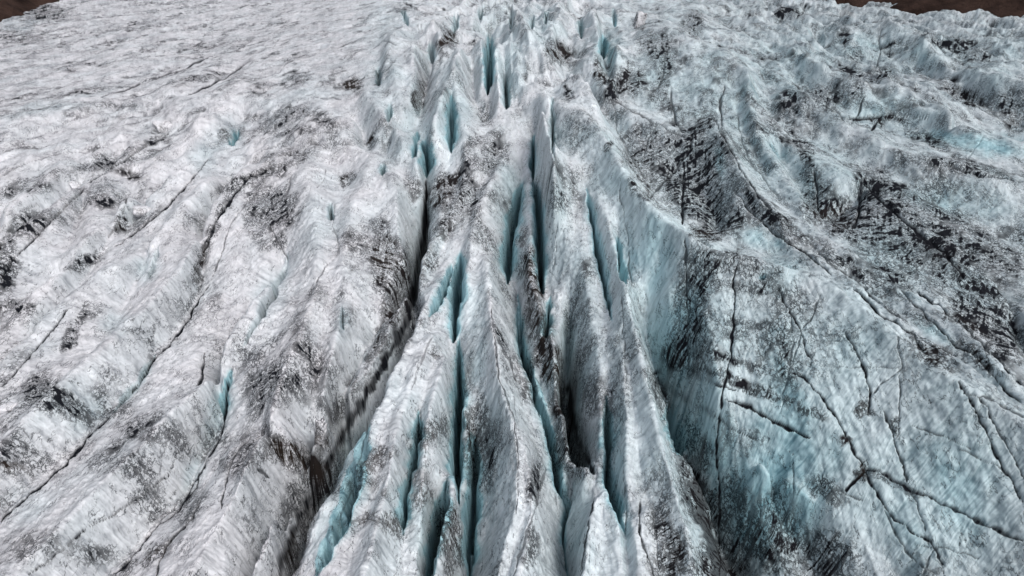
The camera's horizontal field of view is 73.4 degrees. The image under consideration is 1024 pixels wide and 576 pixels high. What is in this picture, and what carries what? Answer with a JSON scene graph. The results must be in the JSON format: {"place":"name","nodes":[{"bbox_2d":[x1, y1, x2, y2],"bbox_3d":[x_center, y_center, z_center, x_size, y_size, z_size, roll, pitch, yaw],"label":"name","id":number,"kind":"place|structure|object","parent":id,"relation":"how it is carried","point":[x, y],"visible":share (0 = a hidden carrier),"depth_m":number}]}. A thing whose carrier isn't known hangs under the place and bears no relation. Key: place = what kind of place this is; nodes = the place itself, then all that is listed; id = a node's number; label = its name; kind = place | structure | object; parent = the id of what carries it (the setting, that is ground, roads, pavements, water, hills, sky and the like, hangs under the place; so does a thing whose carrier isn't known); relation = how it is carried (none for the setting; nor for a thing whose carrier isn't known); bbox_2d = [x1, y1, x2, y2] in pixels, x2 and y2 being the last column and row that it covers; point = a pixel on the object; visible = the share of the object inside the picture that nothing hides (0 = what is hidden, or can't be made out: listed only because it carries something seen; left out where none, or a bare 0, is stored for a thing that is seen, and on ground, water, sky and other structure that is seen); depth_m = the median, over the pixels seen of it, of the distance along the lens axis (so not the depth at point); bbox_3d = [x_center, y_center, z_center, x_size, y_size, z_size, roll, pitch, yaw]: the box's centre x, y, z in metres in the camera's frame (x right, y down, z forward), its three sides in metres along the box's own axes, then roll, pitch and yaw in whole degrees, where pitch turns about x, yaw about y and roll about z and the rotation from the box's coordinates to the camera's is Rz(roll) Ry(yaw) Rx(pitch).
{"place":"outdoors","nodes":[
{"label":"outdoors","id":0,"kind":"place"},
{"bbox_2d":[0,0,59,21],"bbox_3d":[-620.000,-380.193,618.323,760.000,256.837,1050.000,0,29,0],"label":"mountainside","id":1,"kind":"structure","parent":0,"point":[9,8],"depth_m":460.54},
{"bbox_2d":[0,0,1023,575],"bbox_3d":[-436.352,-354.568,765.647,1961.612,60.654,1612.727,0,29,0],"label":"glacier","id":2,"kind":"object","parent":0,"point":[132,348],"visible":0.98,"depth_m":151.12},
{"bbox_2d":[0,402,18,413],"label":"ice block","id":3,"kind":"object","parent":2,"relation":"on","point":[6,407],"depth_m":93.70},
{"bbox_2d":[67,67,75,71],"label":"boulder","id":4,"kind":"object","parent":2,"relation":"on","point":[71,69],"visible":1,"depth_m":300.04},
{"bbox_2d":[69,181,79,189],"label":"ice block","id":5,"kind":"object","parent":2,"relation":"on","point":[74,185],"depth_m":176.83},
{"bbox_2d":[132,205,151,217],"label":"ice block","id":6,"kind":"object","parent":2,"relation":"on","point":[139,211],"depth_m":156.55},
{"bbox_2d":[151,120,171,132],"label":"ice block","id":7,"kind":"object","parent":2,"relation":"on","point":[160,126],"depth_m":209.90},
{"bbox_2d":[107,150,372,575],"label":"ridge","id":8,"kind":"structure","parent":2,"relation":"on","point":[239,510],"depth_m":96.05},
{"bbox_2d":[314,417,326,446],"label":"ice stump","id":9,"kind":"object","parent":2,"relation":"on","point":[320,432],"visible":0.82,"depth_m":93.48},
{"bbox_2d":[296,443,356,575],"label":"ice fin","id":10,"kind":"object","parent":2,"relation":"on","point":[325,508],"visible":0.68,"depth_m":80.37},
{"bbox_2d":[329,149,424,342],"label":"ice dome","id":11,"kind":"structure","parent":2,"relation":"on","point":[379,240],"depth_m":143.99},
{"bbox_2d":[300,259,460,575],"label":"ice fin","id":12,"kind":"object","parent":2,"relation":"on","point":[362,531],"visible":0.98,"depth_m":88.88},
{"bbox_2d":[370,56,429,254],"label":"ice ridge","id":13,"kind":"structure","parent":2,"relation":"on","point":[406,150],"depth_m":187.21},
{"bbox_2d":[407,356,460,575],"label":"ice fin","id":14,"kind":"object","parent":2,"relation":"on","point":[439,443],"visible":0.88,"depth_m":89.22},
{"bbox_2d":[400,3,489,127],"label":"serac","id":15,"kind":"object","parent":2,"relation":"on","point":[427,52],"visible":0.94,"depth_m":262.42},
{"bbox_2d":[426,473,472,575],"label":"ice fin","id":16,"kind":"object","parent":2,"relation":"on","point":[452,558],"visible":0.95,"depth_m":81.90},
{"bbox_2d":[414,45,487,219],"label":"serac","id":17,"kind":"object","parent":2,"relation":"on","point":[452,129],"visible":0.96,"depth_m":188.90},
{"bbox_2d":[391,78,531,343],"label":"ice ridge","id":18,"kind":"structure","parent":2,"relation":"on","point":[450,205],"depth_m":152.48},
{"bbox_2d":[457,397,476,539],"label":"ice fin","id":19,"kind":"object","parent":2,"relation":"on","point":[467,481],"visible":0.87,"depth_m":97.02},
{"bbox_2d":[468,39,490,113],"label":"ice tower","id":20,"kind":"structure","parent":2,"relation":"on","point":[479,62],"depth_m":231.87},
{"bbox_2d":[442,158,520,343],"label":"ice ridge","id":21,"kind":"structure","parent":2,"relation":"on","point":[490,222],"depth_m":149.56},
{"bbox_2d":[481,40,534,191],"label":"ice tower","id":22,"kind":"structure","parent":2,"relation":"on","point":[508,76],"depth_m":209.40},
{"bbox_2d":[459,251,567,575],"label":"ice fin","id":23,"kind":"object","parent":2,"relation":"on","point":[520,517],"visible":0.99,"depth_m":91.49},
{"bbox_2d":[509,188,595,548],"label":"ice ridge","id":24,"kind":"structure","parent":2,"relation":"on","point":[539,348],"depth_m":114.20},
{"bbox_2d":[526,30,615,128],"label":"ice pinnacle","id":25,"kind":"object","parent":2,"relation":"on","point":[585,80],"visible":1,"depth_m":219.70},
{"bbox_2d":[533,112,614,505],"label":"ice fin","id":26,"kind":"object","parent":2,"relation":"on","point":[577,301],"visible":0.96,"depth_m":124.32},
{"bbox_2d":[562,490,632,575],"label":"ice fin","id":27,"kind":"object","parent":2,"relation":"on","point":[595,544],"visible":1,"depth_m":75.87},
{"bbox_2d":[634,11,646,28],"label":"ice block","id":28,"kind":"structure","parent":2,"relation":"on","point":[640,18],"depth_m":292.63},
{"bbox_2d":[575,189,731,575],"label":"ice fin","id":29,"kind":"object","parent":2,"relation":"on","point":[639,449],"visible":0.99,"depth_m":89.12},
{"bbox_2d":[605,95,717,177],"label":"ice ridge","id":30,"kind":"structure","parent":2,"relation":"on","point":[640,129],"depth_m":182.73},
{"bbox_2d":[663,417,706,502],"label":"ice ridge","id":31,"kind":"structure","parent":2,"relation":"on","point":[687,467],"depth_m":90.93},
{"bbox_2d":[580,0,794,194],"bbox_3d":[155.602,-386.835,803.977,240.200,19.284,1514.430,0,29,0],"label":"ice ridge","id":32,"kind":"structure","parent":2,"relation":"on","point":[694,58],"depth_m":228.64},
{"bbox_2d":[523,85,1023,575],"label":"ice wall","id":33,"kind":"structure","parent":2,"relation":"on","point":[820,427],"depth_m":86.95},
{"bbox_2d":[677,106,1023,418],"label":"ice ridge","id":34,"kind":"structure","parent":2,"relation":"on","point":[722,173],"depth_m":128.28},
{"bbox_2d":[754,111,1023,405],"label":"ice ridge","id":35,"kind":"structure","parent":2,"relation":"on","point":[944,332],"depth_m":102.02},
{"bbox_2d":[764,68,1023,248],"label":"ice ridge","id":36,"kind":"structure","parent":2,"relation":"on","point":[988,194],"depth_m":157.93},
{"bbox_2d":[765,121,1023,365],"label":"ice ridge","id":37,"kind":"structure","parent":2,"relation":"on","point":[984,284],"depth_m":123.19},
{"bbox_2d":[765,0,1023,141],"bbox_3d":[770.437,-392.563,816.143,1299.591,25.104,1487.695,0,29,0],"label":"ice ridge","id":38,"kind":"structure","parent":2,"relation":"on","point":[977,55],"depth_m":303.63},
{"bbox_2d":[770,40,1023,166],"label":"ice ridge","id":39,"kind":"structure","parent":2,"relation":"on","point":[908,102],"depth_m":207.10},
{"bbox_2d":[826,0,1023,17],"bbox_3d":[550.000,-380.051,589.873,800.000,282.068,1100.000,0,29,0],"label":"mountainside","id":40,"kind":"structure","parent":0,"point":[1002,8],"depth_m":413.49}
]}

